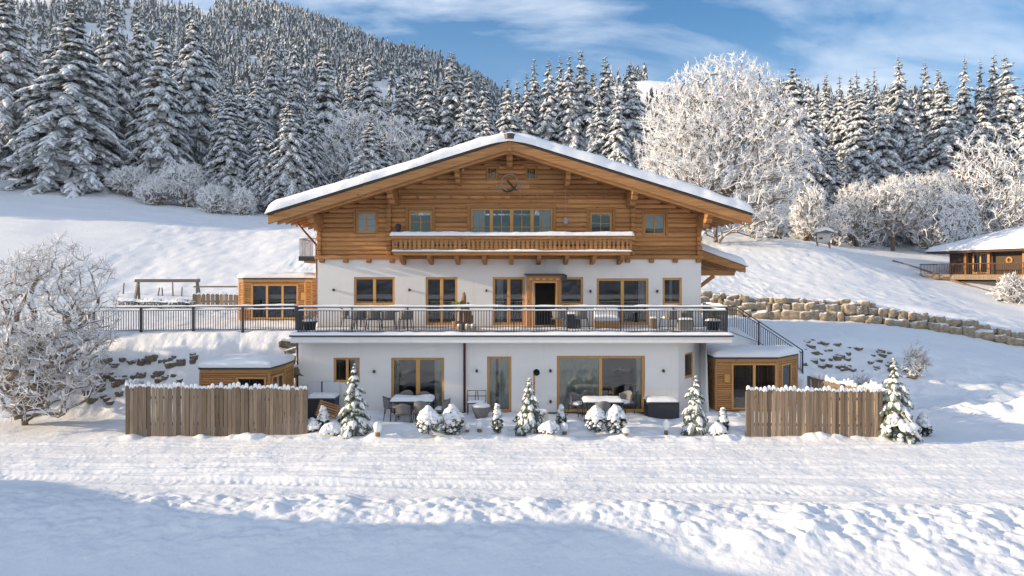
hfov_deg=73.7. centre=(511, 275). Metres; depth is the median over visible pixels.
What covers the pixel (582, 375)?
glazed door
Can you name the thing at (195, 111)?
spruce tree
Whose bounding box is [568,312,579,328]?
covered crate
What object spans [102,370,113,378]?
boulder
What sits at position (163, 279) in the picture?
swing frame
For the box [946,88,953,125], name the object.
spruce tree
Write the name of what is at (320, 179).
spruce tree
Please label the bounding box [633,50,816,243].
frosted tree
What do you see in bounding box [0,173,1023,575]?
snowy ground
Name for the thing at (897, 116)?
spruce tree
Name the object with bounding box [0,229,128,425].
frosted tree
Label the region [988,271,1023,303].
frosted bush
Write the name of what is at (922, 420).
round shrub
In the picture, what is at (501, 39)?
sky
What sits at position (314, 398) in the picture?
storage box
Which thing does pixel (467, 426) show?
garden lantern
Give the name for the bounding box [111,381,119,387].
boulder
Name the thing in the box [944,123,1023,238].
frosted tree
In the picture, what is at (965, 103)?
spruce tree
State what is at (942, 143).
spruce tree
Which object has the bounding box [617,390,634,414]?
garden chair
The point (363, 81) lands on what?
spruce tree
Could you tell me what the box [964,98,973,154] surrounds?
spruce tree
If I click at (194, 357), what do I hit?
boulder
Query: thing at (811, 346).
boulder
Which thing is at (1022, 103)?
spruce tree
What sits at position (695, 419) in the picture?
garden spruce
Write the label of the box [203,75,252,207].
spruce tree
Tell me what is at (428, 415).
round shrub
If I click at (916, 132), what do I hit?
spruce tree
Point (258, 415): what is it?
picket fence
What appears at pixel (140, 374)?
boulder
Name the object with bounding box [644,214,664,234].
window
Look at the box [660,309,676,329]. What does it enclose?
garden chair
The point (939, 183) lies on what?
frosted tree
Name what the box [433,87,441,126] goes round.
spruce tree
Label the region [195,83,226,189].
spruce tree
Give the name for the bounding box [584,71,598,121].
spruce tree
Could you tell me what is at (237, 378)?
window
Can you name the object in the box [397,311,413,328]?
garden chair
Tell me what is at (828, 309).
boulder wall
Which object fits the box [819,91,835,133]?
spruce tree
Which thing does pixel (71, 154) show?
spruce tree
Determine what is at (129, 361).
boulder
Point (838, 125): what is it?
spruce tree
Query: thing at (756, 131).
spruce tree
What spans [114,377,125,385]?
boulder
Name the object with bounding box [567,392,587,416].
garden chair
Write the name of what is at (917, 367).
frosted bush
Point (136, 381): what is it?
picket fence
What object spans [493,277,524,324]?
glazed door
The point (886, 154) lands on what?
spruce tree
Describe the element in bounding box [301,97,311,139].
spruce tree
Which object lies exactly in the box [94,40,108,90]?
spruce tree
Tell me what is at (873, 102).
spruce tree
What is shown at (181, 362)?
boulder
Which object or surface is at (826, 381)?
picket fence
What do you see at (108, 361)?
boulder
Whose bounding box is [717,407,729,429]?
cone shrub
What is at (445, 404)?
garden chair
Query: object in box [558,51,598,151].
spruce tree
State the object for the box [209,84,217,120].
spruce tree
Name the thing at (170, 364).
boulder
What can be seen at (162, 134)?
spruce tree
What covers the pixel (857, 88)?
spruce tree
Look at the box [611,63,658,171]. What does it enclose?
spruce tree
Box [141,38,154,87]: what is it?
spruce tree
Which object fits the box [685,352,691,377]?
window
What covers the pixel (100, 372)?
boulder
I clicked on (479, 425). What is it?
garden lantern
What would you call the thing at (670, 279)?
window
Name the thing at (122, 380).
boulder
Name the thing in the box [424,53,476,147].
spruce tree
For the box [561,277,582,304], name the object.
window
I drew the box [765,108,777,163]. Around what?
spruce tree
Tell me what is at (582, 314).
garden chair
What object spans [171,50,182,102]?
spruce tree
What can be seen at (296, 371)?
boulder
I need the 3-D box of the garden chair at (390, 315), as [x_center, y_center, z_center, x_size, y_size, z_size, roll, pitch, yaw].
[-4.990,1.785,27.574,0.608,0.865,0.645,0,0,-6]
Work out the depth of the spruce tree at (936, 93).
90.30 m
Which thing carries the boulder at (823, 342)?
on the snowy ground
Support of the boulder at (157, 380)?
on the snowy ground
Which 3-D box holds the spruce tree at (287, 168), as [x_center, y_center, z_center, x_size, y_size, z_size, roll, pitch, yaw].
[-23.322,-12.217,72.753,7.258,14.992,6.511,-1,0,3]
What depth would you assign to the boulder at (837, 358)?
31.68 m
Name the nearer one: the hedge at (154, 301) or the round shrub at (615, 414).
the round shrub at (615, 414)
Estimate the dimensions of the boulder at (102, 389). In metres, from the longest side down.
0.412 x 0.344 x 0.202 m
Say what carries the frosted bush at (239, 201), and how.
on the snowy ground
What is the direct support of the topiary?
on the snowy ground
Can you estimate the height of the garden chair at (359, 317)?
0.865 m
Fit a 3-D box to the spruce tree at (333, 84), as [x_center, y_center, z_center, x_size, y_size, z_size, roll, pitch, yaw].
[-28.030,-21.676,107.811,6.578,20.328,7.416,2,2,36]
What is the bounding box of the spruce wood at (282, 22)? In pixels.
[0,0,935,168]
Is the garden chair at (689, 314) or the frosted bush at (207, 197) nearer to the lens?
the garden chair at (689, 314)
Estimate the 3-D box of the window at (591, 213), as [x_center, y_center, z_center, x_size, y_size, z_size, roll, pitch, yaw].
[3.908,-2.038,30.085,1.012,1.490,0.100,0,0,0]
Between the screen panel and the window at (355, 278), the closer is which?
the screen panel
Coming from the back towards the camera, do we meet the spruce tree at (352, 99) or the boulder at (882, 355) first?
the spruce tree at (352, 99)
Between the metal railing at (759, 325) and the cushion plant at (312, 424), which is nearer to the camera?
the cushion plant at (312, 424)
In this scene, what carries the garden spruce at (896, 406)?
on the snowy ground
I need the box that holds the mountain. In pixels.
[13,0,974,199]
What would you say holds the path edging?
on the snowy ground
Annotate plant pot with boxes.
[302,311,317,330]
[704,311,719,329]
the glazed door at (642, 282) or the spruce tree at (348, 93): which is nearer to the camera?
the glazed door at (642, 282)
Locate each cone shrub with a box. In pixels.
[316,405,329,428]
[491,403,503,432]
[555,404,567,426]
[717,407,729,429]
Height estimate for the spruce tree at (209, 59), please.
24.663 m
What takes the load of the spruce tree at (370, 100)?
on the snowy ground
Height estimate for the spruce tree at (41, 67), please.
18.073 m
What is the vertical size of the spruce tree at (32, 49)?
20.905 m
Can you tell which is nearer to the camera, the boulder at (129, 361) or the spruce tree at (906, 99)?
the boulder at (129, 361)
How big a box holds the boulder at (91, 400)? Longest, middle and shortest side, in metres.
0.467 x 0.417 x 0.294 m
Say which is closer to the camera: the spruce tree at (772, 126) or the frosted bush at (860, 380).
the frosted bush at (860, 380)
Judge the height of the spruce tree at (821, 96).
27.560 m
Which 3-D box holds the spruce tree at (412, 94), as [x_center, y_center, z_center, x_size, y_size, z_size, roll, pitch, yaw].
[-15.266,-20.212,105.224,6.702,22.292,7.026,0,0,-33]
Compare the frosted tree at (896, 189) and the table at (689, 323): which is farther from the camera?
the frosted tree at (896, 189)
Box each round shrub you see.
[414,405,441,433]
[440,404,464,434]
[584,405,606,432]
[603,404,627,433]
[880,417,921,441]
[915,412,932,435]
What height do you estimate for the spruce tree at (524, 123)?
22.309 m
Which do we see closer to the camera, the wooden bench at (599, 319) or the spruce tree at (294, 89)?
the wooden bench at (599, 319)
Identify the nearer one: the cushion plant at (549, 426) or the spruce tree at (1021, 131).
the cushion plant at (549, 426)
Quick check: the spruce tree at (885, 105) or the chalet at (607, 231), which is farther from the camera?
the spruce tree at (885, 105)
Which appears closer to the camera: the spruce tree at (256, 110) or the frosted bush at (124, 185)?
the frosted bush at (124, 185)
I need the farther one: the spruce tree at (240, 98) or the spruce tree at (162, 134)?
the spruce tree at (240, 98)
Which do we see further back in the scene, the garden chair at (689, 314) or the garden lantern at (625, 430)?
the garden chair at (689, 314)
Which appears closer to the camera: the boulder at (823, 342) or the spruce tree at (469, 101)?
the boulder at (823, 342)
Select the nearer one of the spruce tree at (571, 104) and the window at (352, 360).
the window at (352, 360)
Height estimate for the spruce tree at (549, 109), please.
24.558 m
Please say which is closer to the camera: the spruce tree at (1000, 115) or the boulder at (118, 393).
the boulder at (118, 393)
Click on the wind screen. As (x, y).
(321, 386)
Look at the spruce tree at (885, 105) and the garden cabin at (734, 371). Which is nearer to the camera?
the garden cabin at (734, 371)
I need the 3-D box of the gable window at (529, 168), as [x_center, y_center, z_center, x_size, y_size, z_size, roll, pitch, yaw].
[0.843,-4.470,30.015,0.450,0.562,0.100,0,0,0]
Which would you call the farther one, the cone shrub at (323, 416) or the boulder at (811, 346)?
the boulder at (811, 346)
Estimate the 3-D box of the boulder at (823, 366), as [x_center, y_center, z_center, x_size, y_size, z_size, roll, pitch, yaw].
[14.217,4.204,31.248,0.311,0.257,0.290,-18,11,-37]
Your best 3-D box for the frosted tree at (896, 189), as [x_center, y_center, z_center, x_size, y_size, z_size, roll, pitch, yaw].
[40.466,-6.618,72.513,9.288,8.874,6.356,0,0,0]
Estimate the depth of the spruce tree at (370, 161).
71.32 m
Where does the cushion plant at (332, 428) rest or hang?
on the snowy ground
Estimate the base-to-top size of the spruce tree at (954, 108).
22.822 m
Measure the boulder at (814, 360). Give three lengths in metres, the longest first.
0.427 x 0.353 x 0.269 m
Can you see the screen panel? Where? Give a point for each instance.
(300, 319)
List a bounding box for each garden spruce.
[337,363,372,438]
[512,377,545,435]
[681,375,708,435]
[878,358,923,444]
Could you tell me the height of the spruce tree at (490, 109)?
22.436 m
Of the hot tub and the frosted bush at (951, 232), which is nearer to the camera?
the hot tub
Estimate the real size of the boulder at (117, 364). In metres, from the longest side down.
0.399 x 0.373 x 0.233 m
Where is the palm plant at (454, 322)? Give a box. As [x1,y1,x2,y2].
[451,300,463,329]
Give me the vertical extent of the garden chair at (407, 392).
0.865 m
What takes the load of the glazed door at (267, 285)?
in the garden cabin at (258, 288)
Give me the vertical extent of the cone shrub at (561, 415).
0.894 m
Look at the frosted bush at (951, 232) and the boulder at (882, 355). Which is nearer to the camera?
the boulder at (882, 355)
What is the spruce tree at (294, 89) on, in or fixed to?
on the snowy ground
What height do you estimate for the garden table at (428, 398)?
0.924 m
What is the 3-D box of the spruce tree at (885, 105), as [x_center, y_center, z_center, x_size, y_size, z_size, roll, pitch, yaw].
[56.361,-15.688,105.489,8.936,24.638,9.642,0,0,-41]
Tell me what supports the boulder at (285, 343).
on the snowy ground
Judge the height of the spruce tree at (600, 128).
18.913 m
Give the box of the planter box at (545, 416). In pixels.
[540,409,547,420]
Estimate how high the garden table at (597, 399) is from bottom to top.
0.902 m
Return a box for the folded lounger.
[315,400,339,418]
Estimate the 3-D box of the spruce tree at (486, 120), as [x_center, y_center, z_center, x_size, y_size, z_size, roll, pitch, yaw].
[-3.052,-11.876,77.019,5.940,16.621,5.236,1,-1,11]
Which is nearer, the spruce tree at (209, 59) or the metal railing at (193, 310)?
the metal railing at (193, 310)
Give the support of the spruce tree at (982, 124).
on the snowy ground
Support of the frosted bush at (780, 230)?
on the snowy ground
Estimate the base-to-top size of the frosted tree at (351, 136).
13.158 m
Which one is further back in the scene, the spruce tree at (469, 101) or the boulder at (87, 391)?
the spruce tree at (469, 101)
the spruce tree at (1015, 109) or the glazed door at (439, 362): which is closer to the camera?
the glazed door at (439, 362)
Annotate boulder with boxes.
[82,388,92,395]
[84,395,97,403]
[93,371,103,378]
[96,387,105,391]
[98,357,112,363]
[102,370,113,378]
[103,396,110,401]
[106,400,114,404]
[109,363,119,367]
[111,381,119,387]
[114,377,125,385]
[114,391,123,396]
[119,357,126,361]
[119,377,127,382]
[126,359,136,364]
[130,373,136,379]
[136,371,145,377]
[137,358,145,363]
[145,354,157,361]
[154,370,164,375]
[154,377,162,383]
[161,374,168,379]
[163,357,172,363]
[164,361,176,368]
[176,358,185,365]
[189,355,198,359]
[278,339,295,348]
[284,346,295,353]
[294,364,302,377]
[807,344,815,348]
[810,358,817,363]
[818,364,826,368]
[820,340,828,345]
[833,355,841,360]
[878,352,886,357]
[908,374,916,378]
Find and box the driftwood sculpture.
[457,292,476,330]
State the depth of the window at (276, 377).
25.48 m
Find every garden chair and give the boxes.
[340,308,355,325]
[350,311,367,329]
[365,311,380,330]
[380,311,395,330]
[382,396,399,420]
[395,403,411,422]
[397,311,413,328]
[398,390,413,414]
[412,401,428,422]
[415,391,430,415]
[434,398,450,410]
[551,311,565,328]
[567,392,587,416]
[576,308,588,327]
[595,401,609,412]
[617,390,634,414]
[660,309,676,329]
[679,308,693,325]
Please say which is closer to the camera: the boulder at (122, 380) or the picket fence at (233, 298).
the boulder at (122, 380)
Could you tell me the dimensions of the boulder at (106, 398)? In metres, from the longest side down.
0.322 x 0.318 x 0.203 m
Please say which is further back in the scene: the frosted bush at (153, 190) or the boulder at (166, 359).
the frosted bush at (153, 190)
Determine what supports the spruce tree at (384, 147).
on the snowy ground
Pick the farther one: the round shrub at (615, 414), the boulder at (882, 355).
the boulder at (882, 355)
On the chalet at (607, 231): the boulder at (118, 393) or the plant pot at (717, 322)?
the plant pot at (717, 322)
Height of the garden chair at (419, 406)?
0.865 m
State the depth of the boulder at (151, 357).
27.89 m
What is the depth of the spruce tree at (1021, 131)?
79.64 m
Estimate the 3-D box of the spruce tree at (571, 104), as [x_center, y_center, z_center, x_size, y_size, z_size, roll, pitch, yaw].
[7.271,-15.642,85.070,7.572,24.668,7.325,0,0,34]
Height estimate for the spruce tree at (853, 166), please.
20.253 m
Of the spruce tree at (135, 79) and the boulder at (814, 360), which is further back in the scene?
the spruce tree at (135, 79)
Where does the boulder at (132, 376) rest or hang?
on the snowy ground
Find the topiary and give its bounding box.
[533,369,539,395]
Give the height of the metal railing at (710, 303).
1.198 m
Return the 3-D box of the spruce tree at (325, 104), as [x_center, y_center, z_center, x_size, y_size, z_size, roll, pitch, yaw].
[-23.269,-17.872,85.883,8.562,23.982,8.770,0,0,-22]
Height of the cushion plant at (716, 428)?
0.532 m
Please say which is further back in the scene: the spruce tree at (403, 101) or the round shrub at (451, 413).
the spruce tree at (403, 101)
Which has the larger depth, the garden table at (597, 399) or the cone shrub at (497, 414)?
the garden table at (597, 399)
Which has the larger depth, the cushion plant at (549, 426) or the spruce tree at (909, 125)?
the spruce tree at (909, 125)
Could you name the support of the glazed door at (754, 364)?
in the garden cabin at (734, 371)
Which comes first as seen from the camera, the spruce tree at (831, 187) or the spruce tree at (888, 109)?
the spruce tree at (831, 187)
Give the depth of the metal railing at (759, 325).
30.51 m
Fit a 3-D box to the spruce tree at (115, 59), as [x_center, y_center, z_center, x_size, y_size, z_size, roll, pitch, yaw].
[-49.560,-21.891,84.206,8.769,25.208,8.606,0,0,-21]
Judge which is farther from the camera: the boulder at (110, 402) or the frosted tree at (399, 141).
the frosted tree at (399, 141)
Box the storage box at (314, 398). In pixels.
[308,392,339,418]
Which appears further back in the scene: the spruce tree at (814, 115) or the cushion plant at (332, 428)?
the spruce tree at (814, 115)
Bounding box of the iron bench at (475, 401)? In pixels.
[467,390,485,414]
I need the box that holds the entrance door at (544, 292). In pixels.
[535,283,553,324]
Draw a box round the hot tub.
[643,396,680,418]
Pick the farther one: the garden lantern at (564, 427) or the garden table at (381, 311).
the garden table at (381, 311)
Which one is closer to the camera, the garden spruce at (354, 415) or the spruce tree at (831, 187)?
the garden spruce at (354, 415)
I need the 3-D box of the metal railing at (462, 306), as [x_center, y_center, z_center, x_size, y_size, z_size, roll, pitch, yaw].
[0.012,1.729,26.520,16.678,1.202,0.088,0,0,0]
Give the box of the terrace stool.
[650,316,655,328]
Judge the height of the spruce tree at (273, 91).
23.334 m
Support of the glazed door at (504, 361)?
in the chalet at (607, 231)
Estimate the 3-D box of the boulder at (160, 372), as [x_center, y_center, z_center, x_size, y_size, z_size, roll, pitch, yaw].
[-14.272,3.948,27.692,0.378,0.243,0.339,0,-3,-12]
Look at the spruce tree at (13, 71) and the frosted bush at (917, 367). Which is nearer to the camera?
the frosted bush at (917, 367)
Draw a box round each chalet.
[264,132,754,414]
[919,225,1023,285]
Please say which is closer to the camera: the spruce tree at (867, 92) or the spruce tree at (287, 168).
the spruce tree at (287, 168)
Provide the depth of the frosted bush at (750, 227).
64.48 m
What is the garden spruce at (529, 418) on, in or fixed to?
on the snowy ground
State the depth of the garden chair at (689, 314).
28.02 m
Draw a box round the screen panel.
[296,306,303,330]
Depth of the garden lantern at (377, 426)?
22.77 m
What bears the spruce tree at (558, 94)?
on the snowy ground
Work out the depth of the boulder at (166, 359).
27.77 m
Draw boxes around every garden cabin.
[197,353,294,426]
[237,272,317,320]
[707,344,798,411]
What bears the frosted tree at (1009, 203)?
on the snowy ground
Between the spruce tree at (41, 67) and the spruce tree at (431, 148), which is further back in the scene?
the spruce tree at (41, 67)
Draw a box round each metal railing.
[78,304,296,332]
[297,304,726,331]
[703,302,727,331]
[704,304,802,373]
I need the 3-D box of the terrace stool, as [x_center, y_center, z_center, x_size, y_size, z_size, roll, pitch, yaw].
[5.805,1.957,28.050,0.249,0.517,0.340,0,0,0]
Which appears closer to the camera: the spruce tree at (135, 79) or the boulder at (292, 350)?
the boulder at (292, 350)
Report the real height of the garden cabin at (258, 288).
2.654 m
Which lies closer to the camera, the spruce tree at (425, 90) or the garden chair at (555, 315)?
the garden chair at (555, 315)
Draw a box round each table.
[356,308,406,328]
[390,394,434,421]
[581,396,623,421]
[677,317,691,329]
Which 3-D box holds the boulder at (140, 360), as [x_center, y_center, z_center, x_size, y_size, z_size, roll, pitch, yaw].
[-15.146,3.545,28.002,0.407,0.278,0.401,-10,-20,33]
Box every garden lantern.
[373,422,381,435]
[464,422,469,431]
[475,420,482,431]
[561,422,567,434]
[622,427,629,434]
[663,419,668,434]
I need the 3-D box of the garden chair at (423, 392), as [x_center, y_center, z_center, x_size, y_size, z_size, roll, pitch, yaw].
[-3.416,4.963,26.427,0.608,0.865,0.645,0,0,-3]
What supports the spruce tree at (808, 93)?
on the snowy ground
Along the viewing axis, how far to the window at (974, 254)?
58.39 m
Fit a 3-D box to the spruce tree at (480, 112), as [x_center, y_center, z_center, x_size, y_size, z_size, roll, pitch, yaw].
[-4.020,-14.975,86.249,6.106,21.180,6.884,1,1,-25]
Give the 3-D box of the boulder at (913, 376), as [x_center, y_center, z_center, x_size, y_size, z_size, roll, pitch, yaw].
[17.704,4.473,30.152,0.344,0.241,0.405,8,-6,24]
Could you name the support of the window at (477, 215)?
in the chalet at (607, 231)
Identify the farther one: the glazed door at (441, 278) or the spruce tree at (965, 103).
the spruce tree at (965, 103)
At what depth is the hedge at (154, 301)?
40.81 m
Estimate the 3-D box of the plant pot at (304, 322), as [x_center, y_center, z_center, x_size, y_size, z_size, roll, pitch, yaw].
[-7.946,1.811,26.961,0.664,0.809,0.634,0,0,-15]
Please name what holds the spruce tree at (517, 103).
on the snowy ground
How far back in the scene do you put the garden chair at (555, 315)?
27.73 m
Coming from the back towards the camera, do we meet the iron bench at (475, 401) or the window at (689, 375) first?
the window at (689, 375)
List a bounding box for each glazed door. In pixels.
[251,284,298,318]
[392,358,443,411]
[426,277,457,324]
[487,356,510,411]
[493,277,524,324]
[557,356,644,411]
[597,278,647,324]
[731,363,776,408]
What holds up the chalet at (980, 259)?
on the snowy ground
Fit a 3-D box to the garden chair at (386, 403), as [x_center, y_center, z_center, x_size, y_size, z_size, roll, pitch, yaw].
[-4.555,4.975,25.697,0.645,0.865,0.608,0,0,-7]
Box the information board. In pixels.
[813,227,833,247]
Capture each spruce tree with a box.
[0,0,47,176]
[0,0,138,197]
[19,29,41,83]
[38,58,45,87]
[93,0,140,166]
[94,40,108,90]
[113,2,154,164]
[116,23,196,200]
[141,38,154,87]
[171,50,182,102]
[172,0,217,186]
[195,32,225,124]
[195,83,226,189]
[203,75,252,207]
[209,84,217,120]
[231,92,245,155]
[232,71,250,136]
[240,67,279,186]
[242,114,278,212]
[258,92,314,216]
[260,38,285,165]
[274,29,309,156]
[298,42,350,182]
[298,99,330,188]
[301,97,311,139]
[330,75,340,108]
[337,50,362,165]
[342,70,359,117]
[343,116,391,179]
[350,47,395,164]
[358,71,380,120]
[378,129,394,168]
[382,102,393,153]
[386,55,415,163]
[403,56,446,158]
[408,76,419,130]
[411,130,440,214]
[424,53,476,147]
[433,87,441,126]
[450,73,482,145]
[452,89,472,145]
[472,72,495,138]
[475,98,500,214]
[477,80,497,133]
[494,79,520,214]
[512,82,521,132]
[517,72,539,214]
[523,59,543,214]
[533,59,563,214]
[550,55,585,210]
[552,57,566,140]
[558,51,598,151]
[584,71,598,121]
[585,83,615,159]
[591,55,631,156]
[599,84,633,166]
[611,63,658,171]
[738,77,768,230]
[757,66,839,243]
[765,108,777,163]
[802,78,817,131]
[805,88,829,186]
[811,75,835,159]
[817,75,827,124]
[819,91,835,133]
[819,132,851,241]
[822,74,849,181]
[833,95,896,247]
[844,77,854,119]
[847,69,873,148]
[855,95,915,246]
[861,78,872,140]
[866,71,892,173]
[883,95,887,123]
[884,54,919,200]
[884,87,893,131]
[898,108,912,178]
[898,108,934,246]
[902,59,934,168]
[903,81,982,248]
[904,91,913,127]
[923,69,962,172]
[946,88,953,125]
[949,98,958,133]
[950,55,977,175]
[962,86,1006,233]
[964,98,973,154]
[970,62,993,144]
[985,54,998,123]
[986,83,1022,225]
[987,53,1023,150]
[1001,101,1023,224]
[1012,88,1019,103]
[1019,84,1023,121]
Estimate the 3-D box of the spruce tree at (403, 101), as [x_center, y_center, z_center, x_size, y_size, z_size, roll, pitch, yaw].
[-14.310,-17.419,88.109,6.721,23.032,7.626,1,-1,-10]
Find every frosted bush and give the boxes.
[103,165,151,196]
[131,173,182,205]
[159,157,210,206]
[194,182,232,213]
[227,186,257,214]
[739,211,768,237]
[752,199,792,238]
[789,180,830,240]
[815,201,854,246]
[846,372,873,385]
[898,341,933,377]
[934,186,987,242]
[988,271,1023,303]
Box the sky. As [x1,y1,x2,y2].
[170,0,1023,104]
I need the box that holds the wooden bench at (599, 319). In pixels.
[594,308,618,328]
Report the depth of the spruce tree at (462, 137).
78.89 m
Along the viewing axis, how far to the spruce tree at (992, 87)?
94.23 m
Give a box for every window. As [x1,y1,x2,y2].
[236,377,266,404]
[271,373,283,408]
[334,358,359,381]
[354,277,394,304]
[356,212,375,232]
[409,210,432,245]
[470,208,552,245]
[487,167,496,179]
[526,167,535,179]
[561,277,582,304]
[590,212,611,245]
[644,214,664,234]
[663,278,681,304]
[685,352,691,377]
[781,362,791,386]
[973,253,986,273]
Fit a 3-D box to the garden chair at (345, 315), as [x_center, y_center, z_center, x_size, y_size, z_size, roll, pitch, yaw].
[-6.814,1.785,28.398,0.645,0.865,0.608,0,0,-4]
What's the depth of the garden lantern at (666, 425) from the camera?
23.54 m
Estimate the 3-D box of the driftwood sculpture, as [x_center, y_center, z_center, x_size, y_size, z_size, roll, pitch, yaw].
[-1.838,1.460,27.480,0.840,1.536,0.560,0,0,0]
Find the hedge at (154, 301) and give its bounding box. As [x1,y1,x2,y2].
[117,298,194,308]
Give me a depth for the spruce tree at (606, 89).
87.56 m
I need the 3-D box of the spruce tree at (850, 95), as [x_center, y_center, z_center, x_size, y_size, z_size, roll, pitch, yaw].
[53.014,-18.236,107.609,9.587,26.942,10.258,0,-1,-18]
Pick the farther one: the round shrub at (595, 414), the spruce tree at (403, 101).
the spruce tree at (403, 101)
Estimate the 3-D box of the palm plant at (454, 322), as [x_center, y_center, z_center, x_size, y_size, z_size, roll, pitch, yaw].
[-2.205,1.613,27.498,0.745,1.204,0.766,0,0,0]
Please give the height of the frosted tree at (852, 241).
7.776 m
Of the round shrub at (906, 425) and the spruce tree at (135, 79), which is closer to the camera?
the round shrub at (906, 425)
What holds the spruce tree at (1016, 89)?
on the snowy ground
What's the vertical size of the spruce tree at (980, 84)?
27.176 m
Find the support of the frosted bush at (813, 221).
on the snowy ground
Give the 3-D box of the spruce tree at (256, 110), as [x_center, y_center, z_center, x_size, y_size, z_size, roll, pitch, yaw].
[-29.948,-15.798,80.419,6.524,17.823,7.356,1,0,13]
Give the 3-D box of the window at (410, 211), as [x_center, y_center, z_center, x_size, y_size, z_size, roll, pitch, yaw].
[-4.021,-2.081,30.085,1.068,1.574,0.100,0,0,0]
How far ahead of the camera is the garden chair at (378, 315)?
27.34 m
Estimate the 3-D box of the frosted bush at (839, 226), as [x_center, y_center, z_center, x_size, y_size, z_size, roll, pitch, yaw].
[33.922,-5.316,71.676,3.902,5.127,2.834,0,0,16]
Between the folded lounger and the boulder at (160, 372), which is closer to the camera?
the folded lounger
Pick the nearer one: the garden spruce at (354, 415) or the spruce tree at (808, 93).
the garden spruce at (354, 415)
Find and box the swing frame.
[134,277,201,300]
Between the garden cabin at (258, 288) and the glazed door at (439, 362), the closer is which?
the glazed door at (439, 362)
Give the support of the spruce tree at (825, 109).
on the snowy ground
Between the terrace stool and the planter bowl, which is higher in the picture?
the terrace stool
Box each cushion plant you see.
[307,417,320,431]
[319,421,342,434]
[538,420,559,433]
[707,422,727,435]
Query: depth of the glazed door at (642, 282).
29.99 m
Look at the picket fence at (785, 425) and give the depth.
23.11 m
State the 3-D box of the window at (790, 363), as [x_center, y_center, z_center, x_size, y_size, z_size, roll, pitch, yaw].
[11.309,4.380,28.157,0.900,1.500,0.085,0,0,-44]
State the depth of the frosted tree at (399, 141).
77.10 m
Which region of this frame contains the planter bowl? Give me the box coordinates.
[472,403,490,418]
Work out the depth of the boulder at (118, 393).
27.01 m
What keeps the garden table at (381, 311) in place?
on the chalet at (607, 231)
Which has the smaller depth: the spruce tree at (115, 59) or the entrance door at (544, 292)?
the entrance door at (544, 292)
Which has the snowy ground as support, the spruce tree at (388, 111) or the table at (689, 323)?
the spruce tree at (388, 111)
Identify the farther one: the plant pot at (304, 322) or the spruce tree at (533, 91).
the spruce tree at (533, 91)
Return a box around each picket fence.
[125,379,146,433]
[125,381,307,436]
[192,286,237,307]
[745,385,882,436]
[807,373,885,430]
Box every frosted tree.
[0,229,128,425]
[313,106,402,183]
[359,117,430,168]
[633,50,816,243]
[831,178,889,247]
[850,172,937,250]
[899,168,957,248]
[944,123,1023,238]
[992,184,1023,230]
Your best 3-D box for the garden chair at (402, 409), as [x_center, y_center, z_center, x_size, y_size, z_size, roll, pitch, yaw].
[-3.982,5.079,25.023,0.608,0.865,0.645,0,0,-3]
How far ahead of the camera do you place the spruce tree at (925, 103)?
91.46 m
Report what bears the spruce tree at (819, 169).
on the snowy ground
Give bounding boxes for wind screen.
[308,381,338,395]
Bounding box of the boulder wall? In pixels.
[701,290,1023,345]
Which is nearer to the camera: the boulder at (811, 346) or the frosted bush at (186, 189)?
the boulder at (811, 346)
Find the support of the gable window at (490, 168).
in the chalet at (607, 231)
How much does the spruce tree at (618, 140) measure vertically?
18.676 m
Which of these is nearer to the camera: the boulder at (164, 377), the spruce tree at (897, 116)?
the boulder at (164, 377)
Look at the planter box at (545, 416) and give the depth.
24.80 m
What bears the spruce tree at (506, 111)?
on the snowy ground
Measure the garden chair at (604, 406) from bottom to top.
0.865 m
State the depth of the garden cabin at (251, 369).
24.73 m
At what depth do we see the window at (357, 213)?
30.04 m
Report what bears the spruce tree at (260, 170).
on the snowy ground
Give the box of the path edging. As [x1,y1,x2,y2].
[892,260,1023,301]
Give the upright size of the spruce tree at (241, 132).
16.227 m

